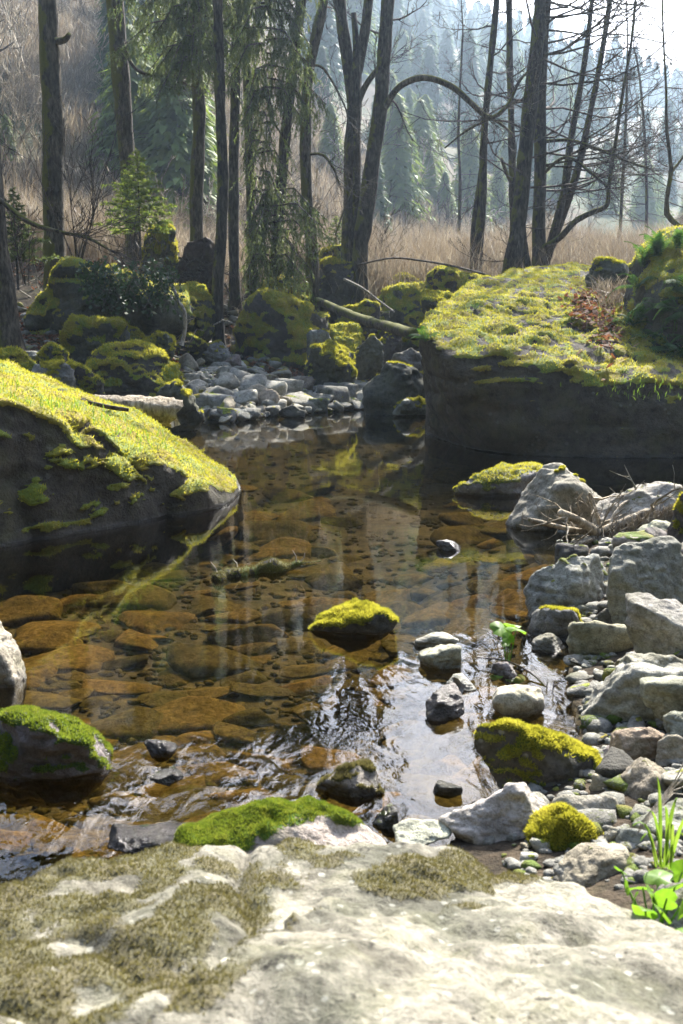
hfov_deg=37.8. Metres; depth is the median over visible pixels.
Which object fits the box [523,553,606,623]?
stone
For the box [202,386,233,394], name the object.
stone
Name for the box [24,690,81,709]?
bed stone
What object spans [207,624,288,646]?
bed stone
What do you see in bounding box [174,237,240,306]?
boulder
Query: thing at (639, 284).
fern
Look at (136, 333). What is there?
boulder
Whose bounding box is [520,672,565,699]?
bed stone
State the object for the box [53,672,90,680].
bed stone
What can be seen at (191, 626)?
bed stone
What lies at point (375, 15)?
conifer
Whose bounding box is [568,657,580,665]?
stone
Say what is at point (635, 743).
stone
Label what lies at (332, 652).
bed stone
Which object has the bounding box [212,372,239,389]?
stone
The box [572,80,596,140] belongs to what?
conifer
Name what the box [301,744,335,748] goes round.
bed stone
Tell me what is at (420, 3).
conifer
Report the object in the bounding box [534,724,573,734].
bed stone
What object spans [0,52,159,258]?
shrub
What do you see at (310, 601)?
bed stone
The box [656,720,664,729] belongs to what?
stone
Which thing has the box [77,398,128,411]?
stick
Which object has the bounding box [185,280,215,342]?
boulder
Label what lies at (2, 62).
shrub
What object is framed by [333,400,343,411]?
stone
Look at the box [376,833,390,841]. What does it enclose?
bed stone
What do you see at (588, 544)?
stone
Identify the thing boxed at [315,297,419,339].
fallen log
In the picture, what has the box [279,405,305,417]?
stone
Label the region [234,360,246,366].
stone
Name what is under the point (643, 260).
fern
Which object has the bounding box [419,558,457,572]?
bed stone
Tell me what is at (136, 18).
conifer
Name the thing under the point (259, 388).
stone
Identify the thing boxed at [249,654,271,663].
bed stone
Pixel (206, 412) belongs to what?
stone
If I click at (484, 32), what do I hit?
conifer
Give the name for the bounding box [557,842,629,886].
stone
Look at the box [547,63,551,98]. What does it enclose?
conifer
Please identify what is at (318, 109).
shrub
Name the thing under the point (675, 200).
conifer
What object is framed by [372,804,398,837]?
stone
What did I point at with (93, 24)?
shrub
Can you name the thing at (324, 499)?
bed stone
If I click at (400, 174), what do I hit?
conifer
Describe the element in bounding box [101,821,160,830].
bed stone
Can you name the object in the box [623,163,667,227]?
conifer
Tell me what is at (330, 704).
bed stone
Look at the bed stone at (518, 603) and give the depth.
4.76 m
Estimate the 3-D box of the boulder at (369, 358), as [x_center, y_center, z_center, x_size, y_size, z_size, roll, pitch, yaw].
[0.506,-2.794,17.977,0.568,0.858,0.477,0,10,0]
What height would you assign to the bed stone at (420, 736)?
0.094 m
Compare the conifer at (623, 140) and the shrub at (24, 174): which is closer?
the shrub at (24, 174)
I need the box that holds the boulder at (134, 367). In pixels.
[84,338,185,396]
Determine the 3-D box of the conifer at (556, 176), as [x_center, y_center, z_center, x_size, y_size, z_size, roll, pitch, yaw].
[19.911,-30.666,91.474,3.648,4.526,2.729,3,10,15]
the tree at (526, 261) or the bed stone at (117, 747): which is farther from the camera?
the tree at (526, 261)
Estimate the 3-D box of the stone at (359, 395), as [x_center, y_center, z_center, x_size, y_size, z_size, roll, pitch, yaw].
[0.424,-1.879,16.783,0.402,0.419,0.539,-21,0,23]
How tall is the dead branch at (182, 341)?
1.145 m
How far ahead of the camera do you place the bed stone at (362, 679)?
4.23 m
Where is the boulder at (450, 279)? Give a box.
[424,265,480,292]
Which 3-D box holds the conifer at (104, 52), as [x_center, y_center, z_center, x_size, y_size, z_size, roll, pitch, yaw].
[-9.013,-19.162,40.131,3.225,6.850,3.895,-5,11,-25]
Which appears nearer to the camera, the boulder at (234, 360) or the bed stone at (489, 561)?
the bed stone at (489, 561)
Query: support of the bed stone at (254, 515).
on the ground at (382, 474)
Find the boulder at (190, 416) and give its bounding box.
[156,378,204,431]
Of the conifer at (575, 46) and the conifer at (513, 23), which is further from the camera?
the conifer at (575, 46)
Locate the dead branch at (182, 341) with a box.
[157,276,195,345]
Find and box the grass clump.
[632,777,682,869]
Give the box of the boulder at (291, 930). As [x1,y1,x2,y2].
[0,836,682,1023]
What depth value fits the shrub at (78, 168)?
29.50 m
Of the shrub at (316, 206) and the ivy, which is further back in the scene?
the shrub at (316, 206)
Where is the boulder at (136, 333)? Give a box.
[127,325,146,340]
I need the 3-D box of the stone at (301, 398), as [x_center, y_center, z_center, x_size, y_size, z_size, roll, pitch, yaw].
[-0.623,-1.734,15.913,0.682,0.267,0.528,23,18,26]
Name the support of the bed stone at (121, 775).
on the ground at (382, 474)
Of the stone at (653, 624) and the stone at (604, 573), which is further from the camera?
the stone at (604, 573)
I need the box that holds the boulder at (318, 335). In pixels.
[306,328,329,360]
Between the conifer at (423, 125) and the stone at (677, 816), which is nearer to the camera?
the stone at (677, 816)
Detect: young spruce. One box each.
[4,186,59,289]
[93,148,176,259]
[326,216,341,246]
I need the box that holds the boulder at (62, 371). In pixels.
[32,359,75,387]
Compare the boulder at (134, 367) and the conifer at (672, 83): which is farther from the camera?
the conifer at (672, 83)
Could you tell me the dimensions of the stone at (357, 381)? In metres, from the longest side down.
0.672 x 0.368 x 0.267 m
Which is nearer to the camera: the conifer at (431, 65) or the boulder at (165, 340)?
the boulder at (165, 340)
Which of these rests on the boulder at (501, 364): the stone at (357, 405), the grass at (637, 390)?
the grass at (637, 390)
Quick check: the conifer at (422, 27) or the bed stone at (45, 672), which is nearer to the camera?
the bed stone at (45, 672)
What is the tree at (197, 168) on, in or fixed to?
on the ground at (382, 474)
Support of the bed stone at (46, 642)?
on the ground at (382, 474)
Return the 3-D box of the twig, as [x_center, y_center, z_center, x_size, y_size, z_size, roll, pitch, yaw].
[0.720,0.644,3.334,0.120,0.118,0.867,-4,11,-22]
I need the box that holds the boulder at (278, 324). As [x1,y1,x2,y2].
[232,286,331,369]
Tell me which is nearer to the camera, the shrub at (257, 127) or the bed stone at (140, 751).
the bed stone at (140, 751)
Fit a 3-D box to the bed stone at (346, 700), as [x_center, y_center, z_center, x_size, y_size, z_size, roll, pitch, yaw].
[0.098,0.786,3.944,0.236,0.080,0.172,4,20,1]
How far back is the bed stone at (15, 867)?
2.66 m
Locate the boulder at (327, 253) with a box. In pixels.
[319,244,340,258]
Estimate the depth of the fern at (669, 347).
10.87 m
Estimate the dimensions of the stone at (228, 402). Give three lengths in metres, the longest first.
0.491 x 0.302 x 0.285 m
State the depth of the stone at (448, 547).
5.67 m
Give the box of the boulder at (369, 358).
[355,334,383,379]
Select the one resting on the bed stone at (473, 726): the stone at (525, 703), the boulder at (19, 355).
the stone at (525, 703)
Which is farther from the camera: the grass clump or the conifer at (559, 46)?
the conifer at (559, 46)
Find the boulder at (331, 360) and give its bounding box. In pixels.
[304,338,357,385]
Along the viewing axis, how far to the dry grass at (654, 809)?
2.11 m
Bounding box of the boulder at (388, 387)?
[362,360,424,415]
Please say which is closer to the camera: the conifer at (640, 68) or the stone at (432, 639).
the stone at (432, 639)
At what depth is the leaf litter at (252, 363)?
17.49 m
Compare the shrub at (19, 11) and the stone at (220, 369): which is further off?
the shrub at (19, 11)
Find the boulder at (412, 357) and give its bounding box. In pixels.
[391,348,422,377]
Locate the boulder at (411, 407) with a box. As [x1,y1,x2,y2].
[392,395,425,416]
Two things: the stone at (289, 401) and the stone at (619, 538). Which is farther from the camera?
the stone at (289, 401)
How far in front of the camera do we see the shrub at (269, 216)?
28.81 m
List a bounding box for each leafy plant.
[489,621,525,683]
[614,859,682,932]
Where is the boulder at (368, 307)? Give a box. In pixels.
[335,298,381,341]
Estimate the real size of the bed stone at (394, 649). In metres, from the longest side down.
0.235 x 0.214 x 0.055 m
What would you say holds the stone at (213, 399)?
on the ground at (382, 474)
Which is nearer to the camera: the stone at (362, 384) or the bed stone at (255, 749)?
the bed stone at (255, 749)
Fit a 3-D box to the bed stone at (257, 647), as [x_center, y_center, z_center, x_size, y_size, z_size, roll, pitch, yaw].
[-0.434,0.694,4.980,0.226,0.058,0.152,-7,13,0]
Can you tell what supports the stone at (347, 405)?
on the ground at (382, 474)
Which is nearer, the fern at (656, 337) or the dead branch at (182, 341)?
the fern at (656, 337)
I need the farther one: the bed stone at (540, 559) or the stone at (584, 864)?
the bed stone at (540, 559)
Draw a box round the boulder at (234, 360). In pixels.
[222,354,241,366]
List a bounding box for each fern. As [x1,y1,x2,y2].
[402,325,440,343]
[606,273,657,300]
[607,306,652,325]
[624,241,664,266]
[625,295,682,330]
[626,327,682,351]
[640,226,682,255]
[641,332,682,354]
[653,301,682,338]
[659,275,682,294]
[665,349,682,359]
[668,227,682,249]
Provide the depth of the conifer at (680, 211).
94.35 m
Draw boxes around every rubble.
[17,302,180,360]
[182,365,352,421]
[206,296,418,380]
[482,530,682,889]
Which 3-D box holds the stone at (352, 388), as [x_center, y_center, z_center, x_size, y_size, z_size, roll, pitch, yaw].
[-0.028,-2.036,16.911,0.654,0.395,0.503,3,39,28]
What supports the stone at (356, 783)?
on the bed stone at (403, 807)
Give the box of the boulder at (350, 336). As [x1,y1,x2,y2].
[328,321,365,351]
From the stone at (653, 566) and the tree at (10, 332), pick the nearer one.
the stone at (653, 566)
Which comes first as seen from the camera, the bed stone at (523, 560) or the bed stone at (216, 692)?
the bed stone at (216, 692)
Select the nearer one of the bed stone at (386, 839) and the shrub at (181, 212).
the bed stone at (386, 839)
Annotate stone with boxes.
[0,595,62,626]
[0,621,26,708]
[0,704,113,808]
[0,814,40,830]
[0,831,32,850]
[0,849,10,856]
[0,861,11,881]
[11,866,32,868]
[14,620,102,639]
[16,631,83,654]
[20,812,71,835]
[23,644,115,673]
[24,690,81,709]
[25,666,57,681]
[26,674,39,688]
[30,829,109,851]
[39,846,86,865]
[48,852,98,867]
[49,680,81,688]
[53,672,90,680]
[53,811,79,820]
[57,817,80,826]
[59,688,95,699]
[60,594,128,613]
[69,804,96,812]
[72,580,131,594]
[76,817,130,829]
[79,695,112,708]
[81,718,90,724]
[82,679,161,695]
[84,759,150,799]
[85,583,176,610]
[88,791,150,814]
[90,706,163,741]
[93,394,182,427]
[95,838,130,859]
[96,630,124,642]
[101,654,148,669]
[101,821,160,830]
[105,739,117,742]
[107,822,184,854]
[108,569,145,580]
[110,743,128,751]
[112,735,179,771]
[114,629,158,650]
[117,610,196,633]
[128,785,227,822]
[136,775,205,799]
[137,689,190,707]
[140,562,179,574]
[144,739,177,761]
[147,635,172,641]
[148,570,190,581]
[150,766,183,786]
[152,696,237,735]
[156,668,189,683]
[166,643,265,679]
[171,730,219,747]
[173,794,386,853]
[175,744,226,762]
[176,766,190,776]
[178,353,198,370]
[178,608,213,616]
[180,623,200,629]
[182,366,194,371]
[183,802,248,822]
[184,373,199,380]
[184,589,211,597]
[185,379,208,387]
[186,686,233,698]
[188,384,198,393]
[188,761,256,785]
[191,594,241,612]
[193,371,205,379]
[193,393,206,406]
[196,357,204,366]
[197,562,214,567]
[199,386,206,392]
[200,408,210,416]
[201,624,243,631]
[202,378,212,383]
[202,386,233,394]
[203,392,235,407]
[205,366,218,370]
[205,607,261,623]
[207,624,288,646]
[208,526,237,545]
[208,591,227,597]
[209,409,220,419]
[209,788,272,807]
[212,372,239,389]
[212,721,255,743]
[215,554,234,558]
[216,555,243,562]
[217,366,230,372]
[217,406,237,422]
[219,396,235,408]
[219,416,231,422]
[220,669,267,686]
[221,707,277,725]
[222,581,259,589]
[223,540,259,555]
[229,367,250,381]
[229,751,292,778]
[230,682,300,697]
[231,367,246,371]
[231,702,245,711]
[232,389,258,405]
[233,642,276,655]
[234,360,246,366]
[235,520,316,542]
[235,559,290,567]
[235,588,255,596]
[236,411,251,421]
[240,374,266,388]
[240,485,257,491]
[243,510,278,520]
[244,537,311,560]
[246,744,264,751]
[247,367,257,372]
[247,384,266,398]
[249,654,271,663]
[251,540,269,546]
[251,723,317,751]
[254,369,265,374]
[256,405,265,413]
[258,389,279,405]
[261,399,286,408]
[261,603,339,630]
[261,775,319,793]
[262,487,313,502]
[265,374,278,380]
[265,381,287,395]
[265,405,280,416]
[271,368,291,378]
[271,636,325,655]
[275,378,303,393]
[276,500,335,521]
[276,752,299,766]
[278,600,296,607]
[279,396,291,405]
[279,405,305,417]
[279,664,331,678]
[279,675,332,696]
[282,783,321,800]
[284,597,350,608]
[285,391,317,410]
[286,562,352,578]
[289,744,311,753]
[291,556,317,566]
[291,702,320,723]
[294,404,307,413]
[294,482,335,495]
[299,376,314,389]
[300,497,330,502]
[300,745,359,775]
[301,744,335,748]
[303,711,342,726]
[304,573,363,590]
[305,406,311,412]
[306,392,333,402]
[307,597,399,652]
[308,525,322,529]
[309,398,329,412]
[310,685,354,697]
[311,547,337,557]
[315,758,385,810]
[316,385,351,403]
[320,696,338,711]
[321,517,363,527]
[321,640,381,659]
[323,382,358,397]
[324,651,379,672]
[326,590,358,599]
[328,554,363,563]
[329,801,339,806]
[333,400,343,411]
[337,690,385,719]
[339,803,355,810]
[341,402,351,409]
[342,669,378,690]
[348,705,417,729]
[349,792,417,832]
[351,400,363,409]
[352,661,383,672]
[354,377,367,383]
[355,687,412,702]
[356,390,362,403]
[358,382,366,387]
[364,588,411,601]
[369,665,413,688]
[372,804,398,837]
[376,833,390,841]
[377,601,423,623]
[377,770,383,780]
[378,773,451,792]
[380,634,416,644]
[380,720,427,738]
[381,639,418,657]
[381,735,399,751]
[381,757,432,774]
[389,750,424,765]
[390,814,454,846]
[392,722,469,752]
[392,818,451,845]
[393,573,433,587]
[393,657,418,665]
[394,774,489,816]
[399,631,419,635]
[400,602,459,629]
[404,683,437,700]
[410,586,434,601]
[412,632,458,652]
[413,516,441,524]
[413,755,466,775]
[418,709,425,717]
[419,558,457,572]
[419,590,468,607]
[419,644,461,679]
[420,733,479,764]
[425,683,464,725]
[430,525,491,546]
[433,470,469,483]
[433,780,462,798]
[436,539,460,555]
[436,580,462,589]
[438,512,483,525]
[438,543,478,559]
[439,782,545,844]
[443,502,466,507]
[443,608,515,646]
[444,662,491,680]
[445,577,504,595]
[446,673,478,694]
[451,594,494,609]
[451,768,495,786]
[452,460,542,512]
[452,634,478,653]
[457,712,491,724]
[462,685,496,714]
[466,580,526,595]
[468,719,495,735]
[468,756,483,767]
[470,681,490,686]
[473,717,602,788]
[476,538,504,548]
[476,557,508,564]
[479,509,496,511]
[480,522,507,537]
[480,761,488,768]
[488,606,526,620]
[489,588,523,606]
[490,662,517,684]
[492,574,512,578]
[492,684,544,723]
[497,511,512,521]
[499,567,516,571]
[501,564,548,583]
[502,596,527,611]
[505,462,601,552]
[511,554,534,566]
[519,852,538,860]
[520,633,527,648]
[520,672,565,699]
[520,842,530,848]
[522,654,566,676]
[522,801,604,851]
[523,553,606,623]
[526,604,582,649]
[529,837,550,851]
[531,718,568,724]
[532,633,568,656]
[534,554,554,564]
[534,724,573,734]
[551,875,558,881]
[552,794,618,813]
[555,542,588,563]
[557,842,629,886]
[566,620,632,655]
[567,682,597,696]
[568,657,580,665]
[571,537,592,545]
[576,661,682,732]
[579,769,583,777]
[590,773,610,790]
[592,608,612,623]
[594,837,606,842]
[595,746,633,777]
[596,481,682,530]
[597,732,608,742]
[598,541,611,545]
[601,563,607,580]
[602,745,608,754]
[605,826,617,840]
[606,536,682,624]
[608,544,612,554]
[609,727,664,760]
[612,531,653,549]
[615,828,656,843]
[618,653,682,667]
[620,757,670,798]
[625,592,682,654]
[627,715,645,726]
[631,798,682,835]
[636,520,670,530]
[639,675,682,720]
[645,527,666,536]
[652,878,682,928]
[655,733,682,765]
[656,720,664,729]
[660,768,682,789]
[662,822,682,839]
[663,711,682,736]
[667,491,682,542]
[671,650,682,658]
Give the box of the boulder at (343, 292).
[304,256,353,322]
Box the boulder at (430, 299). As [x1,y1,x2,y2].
[420,287,452,318]
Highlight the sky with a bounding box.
[452,0,682,79]
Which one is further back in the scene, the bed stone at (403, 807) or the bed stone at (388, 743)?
the bed stone at (388, 743)
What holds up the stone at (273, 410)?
on the ground at (382, 474)
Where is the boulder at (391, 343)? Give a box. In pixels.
[378,332,402,363]
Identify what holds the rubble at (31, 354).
on the ground at (382, 474)
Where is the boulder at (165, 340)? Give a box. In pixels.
[145,330,176,360]
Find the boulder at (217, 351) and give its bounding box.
[203,339,230,365]
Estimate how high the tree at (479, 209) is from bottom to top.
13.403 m
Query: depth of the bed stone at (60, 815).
3.27 m
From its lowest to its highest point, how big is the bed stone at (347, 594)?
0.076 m
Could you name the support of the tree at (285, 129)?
on the ground at (382, 474)
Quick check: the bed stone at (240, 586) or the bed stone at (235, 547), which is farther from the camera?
the bed stone at (235, 547)
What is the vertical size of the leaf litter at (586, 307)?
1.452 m
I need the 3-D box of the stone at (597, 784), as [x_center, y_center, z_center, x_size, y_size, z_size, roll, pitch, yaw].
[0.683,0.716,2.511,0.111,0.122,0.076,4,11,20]
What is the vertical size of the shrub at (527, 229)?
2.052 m
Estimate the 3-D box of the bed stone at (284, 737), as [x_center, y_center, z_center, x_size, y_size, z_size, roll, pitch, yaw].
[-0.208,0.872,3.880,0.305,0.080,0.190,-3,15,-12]
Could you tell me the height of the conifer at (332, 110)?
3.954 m
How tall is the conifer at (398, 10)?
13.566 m
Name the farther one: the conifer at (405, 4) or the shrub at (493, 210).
the conifer at (405, 4)
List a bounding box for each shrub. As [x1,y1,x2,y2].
[0,0,28,92]
[0,0,31,54]
[0,0,37,29]
[0,7,66,113]
[0,19,21,51]
[0,52,70,156]
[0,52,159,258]
[0,62,68,154]
[2,128,41,214]
[5,200,42,285]
[12,0,69,30]
[35,0,93,24]
[63,168,118,223]
[64,154,107,218]
[72,0,103,24]
[79,27,151,114]
[80,3,103,44]
[94,172,157,223]
[103,155,188,227]
[115,233,184,283]
[157,187,204,244]
[178,173,211,213]
[180,200,215,240]
[186,172,264,235]
[188,147,263,216]
[203,165,272,227]
[203,185,246,235]
[203,202,215,232]
[203,202,227,254]
[227,185,265,244]
[239,87,281,175]
[239,143,322,218]
[239,196,289,231]
[241,188,271,238]
[244,225,314,293]
[257,112,314,199]
[277,96,314,162]
[285,163,329,247]
[293,72,336,147]
[312,134,363,184]
[314,64,343,119]
[317,82,345,124]
[322,204,392,235]
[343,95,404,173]
[362,100,370,121]
[368,183,418,272]
[399,135,444,194]
[404,181,475,236]
[431,219,447,236]
[441,193,503,240]
[443,92,460,122]
[454,188,509,237]
[492,201,583,248]
[546,198,573,256]
[586,200,600,229]
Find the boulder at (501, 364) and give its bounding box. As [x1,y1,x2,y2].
[418,261,682,485]
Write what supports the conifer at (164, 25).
on the ground at (382, 474)
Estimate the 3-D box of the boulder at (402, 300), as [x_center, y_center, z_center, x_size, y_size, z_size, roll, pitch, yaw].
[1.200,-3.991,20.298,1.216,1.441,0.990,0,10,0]
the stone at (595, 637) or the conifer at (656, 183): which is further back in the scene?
the conifer at (656, 183)
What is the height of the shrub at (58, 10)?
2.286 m
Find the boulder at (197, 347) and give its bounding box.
[176,331,208,362]
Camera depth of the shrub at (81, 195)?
23.93 m
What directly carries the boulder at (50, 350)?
on the ground at (382, 474)
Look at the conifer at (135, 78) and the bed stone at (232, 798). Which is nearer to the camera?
the bed stone at (232, 798)
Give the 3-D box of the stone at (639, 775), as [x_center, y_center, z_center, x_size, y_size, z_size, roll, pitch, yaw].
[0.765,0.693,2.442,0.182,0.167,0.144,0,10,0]
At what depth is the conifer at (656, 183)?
105.82 m
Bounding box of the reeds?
[0,0,682,301]
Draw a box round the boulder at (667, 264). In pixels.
[623,225,682,347]
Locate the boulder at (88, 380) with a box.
[66,359,104,394]
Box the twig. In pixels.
[477,657,570,708]
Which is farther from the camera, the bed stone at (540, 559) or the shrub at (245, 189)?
the shrub at (245, 189)
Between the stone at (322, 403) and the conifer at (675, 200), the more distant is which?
the conifer at (675, 200)
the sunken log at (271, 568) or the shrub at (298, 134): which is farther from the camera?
the shrub at (298, 134)
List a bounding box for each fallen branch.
[16,265,43,297]
[175,329,203,344]
[213,317,250,324]
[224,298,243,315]
[343,278,394,316]
[357,257,492,276]
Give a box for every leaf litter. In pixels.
[12,256,370,381]
[557,268,638,379]
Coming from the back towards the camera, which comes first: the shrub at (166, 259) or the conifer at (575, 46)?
the conifer at (575, 46)
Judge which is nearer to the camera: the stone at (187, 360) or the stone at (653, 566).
the stone at (653, 566)
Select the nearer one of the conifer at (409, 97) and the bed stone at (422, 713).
the bed stone at (422, 713)
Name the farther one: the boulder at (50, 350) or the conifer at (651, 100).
the conifer at (651, 100)
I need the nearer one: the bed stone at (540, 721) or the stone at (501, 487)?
the bed stone at (540, 721)
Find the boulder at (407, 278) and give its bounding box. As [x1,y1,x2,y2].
[388,272,421,286]
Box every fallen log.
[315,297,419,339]
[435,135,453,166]
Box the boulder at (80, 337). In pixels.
[57,313,130,364]
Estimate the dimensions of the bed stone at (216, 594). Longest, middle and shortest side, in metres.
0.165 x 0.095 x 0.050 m
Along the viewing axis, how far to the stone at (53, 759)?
2.69 m
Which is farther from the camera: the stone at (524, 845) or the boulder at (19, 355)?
the boulder at (19, 355)
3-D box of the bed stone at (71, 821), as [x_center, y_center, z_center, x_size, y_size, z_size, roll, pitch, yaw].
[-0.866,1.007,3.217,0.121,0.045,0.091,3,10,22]
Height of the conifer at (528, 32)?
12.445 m
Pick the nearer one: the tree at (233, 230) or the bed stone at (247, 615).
the bed stone at (247, 615)
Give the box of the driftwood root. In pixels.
[519,464,682,548]
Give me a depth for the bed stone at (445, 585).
5.88 m
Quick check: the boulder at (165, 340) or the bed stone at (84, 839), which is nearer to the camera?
the bed stone at (84, 839)
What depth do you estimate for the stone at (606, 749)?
2.74 m
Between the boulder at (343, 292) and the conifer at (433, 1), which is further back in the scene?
the conifer at (433, 1)
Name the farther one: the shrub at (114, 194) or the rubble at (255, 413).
the shrub at (114, 194)
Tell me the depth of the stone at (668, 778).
2.37 m
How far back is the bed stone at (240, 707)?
4.18 m
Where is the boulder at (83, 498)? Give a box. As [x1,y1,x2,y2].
[0,359,243,601]
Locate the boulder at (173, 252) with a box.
[139,223,178,278]
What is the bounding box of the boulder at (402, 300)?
[375,281,426,350]
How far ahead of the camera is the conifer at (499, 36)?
266.58 m
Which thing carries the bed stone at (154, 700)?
on the ground at (382, 474)
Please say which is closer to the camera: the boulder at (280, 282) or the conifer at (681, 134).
the boulder at (280, 282)
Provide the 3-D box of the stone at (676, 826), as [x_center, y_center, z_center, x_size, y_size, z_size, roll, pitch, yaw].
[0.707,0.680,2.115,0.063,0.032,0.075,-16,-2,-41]
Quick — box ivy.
[75,255,185,322]
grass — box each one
[0,377,168,451]
[560,377,681,400]
[574,273,628,307]
[636,764,682,834]
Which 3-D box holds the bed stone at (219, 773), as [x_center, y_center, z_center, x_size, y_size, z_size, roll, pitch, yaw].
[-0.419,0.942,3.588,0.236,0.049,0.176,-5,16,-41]
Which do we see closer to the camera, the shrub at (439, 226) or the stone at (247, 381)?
the stone at (247, 381)
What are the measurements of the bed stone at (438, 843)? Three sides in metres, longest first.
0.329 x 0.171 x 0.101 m
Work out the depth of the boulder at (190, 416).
12.62 m
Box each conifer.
[0,114,22,162]
[76,24,177,192]
[82,0,148,108]
[97,49,113,146]
[108,57,157,173]
[130,0,166,56]
[131,0,165,61]
[131,9,152,59]
[133,31,245,232]
[147,0,211,83]
[159,7,215,136]
[189,74,228,173]
[301,0,344,92]
[312,45,338,115]
[315,103,343,175]
[338,0,377,74]
[365,95,386,155]
[371,0,379,47]
[373,156,392,233]
[374,0,380,28]
[378,0,407,69]
[380,94,437,222]
[386,70,408,127]
[390,29,413,90]
[402,0,410,17]
[403,19,415,57]
[404,39,424,98]
[404,88,415,131]
[405,7,412,31]
[406,133,427,189]
[407,98,453,193]
[410,0,439,51]
[415,9,428,59]
[416,44,447,122]
[418,150,439,206]
[421,94,448,172]
[427,19,432,37]
[427,31,441,90]
[431,0,448,45]
[431,0,450,29]
[435,171,461,216]
[436,29,457,98]
[441,2,457,47]
[443,28,490,135]
[445,0,453,31]
[445,110,462,145]
[449,129,496,220]
[451,1,456,30]
[452,4,466,45]
[456,0,467,28]
[456,110,472,152]
[460,9,478,54]
[471,3,480,42]
[475,3,499,48]
[475,22,501,89]
[475,47,492,90]
[476,0,483,29]
[486,162,509,218]
[487,103,506,167]
[488,67,517,124]
[491,138,508,181]
[493,28,525,97]
[496,15,503,60]
[499,100,516,149]
[500,18,524,65]
[514,87,522,134]
[515,9,525,51]
[515,128,519,157]
[518,29,524,58]
[521,44,529,82]
[524,17,531,45]
[524,57,552,123]
[528,143,533,207]
[546,54,575,119]
[546,74,582,146]
[546,126,559,162]
[546,152,572,200]
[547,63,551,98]
[548,20,557,50]
[548,39,554,70]
[554,32,565,65]
[564,42,570,67]
[568,38,573,67]
[568,44,578,66]
[568,50,594,106]
[571,154,581,191]
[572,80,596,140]
[576,41,583,52]
[580,167,597,195]
[581,23,590,50]
[584,55,602,131]
[584,141,627,212]
[588,50,595,73]
[591,81,612,130]
[595,48,605,78]
[603,35,621,80]
[606,69,616,108]
[615,58,624,85]
[617,55,640,118]
[618,48,642,95]
[618,124,630,156]
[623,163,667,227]
[629,156,664,227]
[633,172,670,226]
[634,46,645,94]
[638,110,655,153]
[642,54,656,98]
[645,77,655,105]
[652,61,664,105]
[652,98,682,165]
[657,172,674,215]
[661,66,670,106]
[667,78,674,99]
[668,66,680,89]
[669,167,680,204]
[671,92,680,119]
[673,73,682,119]
[676,146,682,169]
[676,194,682,222]
[677,121,682,151]
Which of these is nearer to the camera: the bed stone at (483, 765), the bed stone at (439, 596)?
the bed stone at (483, 765)
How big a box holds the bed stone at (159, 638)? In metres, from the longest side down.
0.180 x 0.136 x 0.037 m
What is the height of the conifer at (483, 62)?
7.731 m
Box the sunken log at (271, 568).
[211,550,321,589]
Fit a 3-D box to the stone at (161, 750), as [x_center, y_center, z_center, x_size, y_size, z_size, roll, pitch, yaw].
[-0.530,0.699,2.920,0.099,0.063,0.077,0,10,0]
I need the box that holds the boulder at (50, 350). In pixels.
[35,341,69,363]
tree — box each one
[0,149,181,350]
[38,0,70,290]
[101,0,254,123]
[106,0,210,263]
[187,18,205,241]
[212,0,228,347]
[223,0,342,310]
[228,0,242,314]
[242,9,257,294]
[269,0,305,277]
[291,0,405,312]
[328,0,439,261]
[335,0,567,304]
[389,0,682,273]
[398,0,531,235]
[433,0,591,273]
[449,153,582,268]
[456,1,574,223]
[502,0,682,265]
[534,0,682,264]
[548,0,682,264]
[551,0,682,241]
[571,11,682,230]
[606,0,682,225]
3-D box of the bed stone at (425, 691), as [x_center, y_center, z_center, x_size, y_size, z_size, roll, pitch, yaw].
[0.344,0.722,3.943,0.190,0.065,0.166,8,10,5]
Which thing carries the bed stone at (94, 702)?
on the ground at (382, 474)
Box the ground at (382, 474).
[0,0,682,910]
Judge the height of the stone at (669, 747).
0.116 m
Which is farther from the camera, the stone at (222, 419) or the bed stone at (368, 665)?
the stone at (222, 419)
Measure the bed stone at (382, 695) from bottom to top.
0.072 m
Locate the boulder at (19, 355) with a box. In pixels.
[0,344,36,371]
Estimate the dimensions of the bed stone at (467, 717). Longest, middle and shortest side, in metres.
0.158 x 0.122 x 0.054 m
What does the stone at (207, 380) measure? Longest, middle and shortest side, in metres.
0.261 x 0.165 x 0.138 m
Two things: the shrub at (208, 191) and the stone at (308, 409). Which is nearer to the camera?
the stone at (308, 409)
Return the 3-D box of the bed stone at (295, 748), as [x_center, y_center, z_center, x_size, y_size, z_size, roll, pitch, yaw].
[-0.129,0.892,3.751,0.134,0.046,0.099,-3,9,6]
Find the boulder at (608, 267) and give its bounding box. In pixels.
[585,256,628,290]
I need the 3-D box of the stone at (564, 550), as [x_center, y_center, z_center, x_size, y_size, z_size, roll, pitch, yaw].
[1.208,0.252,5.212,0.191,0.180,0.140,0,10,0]
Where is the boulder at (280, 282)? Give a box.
[260,274,310,302]
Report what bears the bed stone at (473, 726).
on the ground at (382, 474)
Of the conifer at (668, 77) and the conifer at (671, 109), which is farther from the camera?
the conifer at (668, 77)
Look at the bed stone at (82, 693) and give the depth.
4.33 m
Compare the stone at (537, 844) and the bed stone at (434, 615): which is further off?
the bed stone at (434, 615)

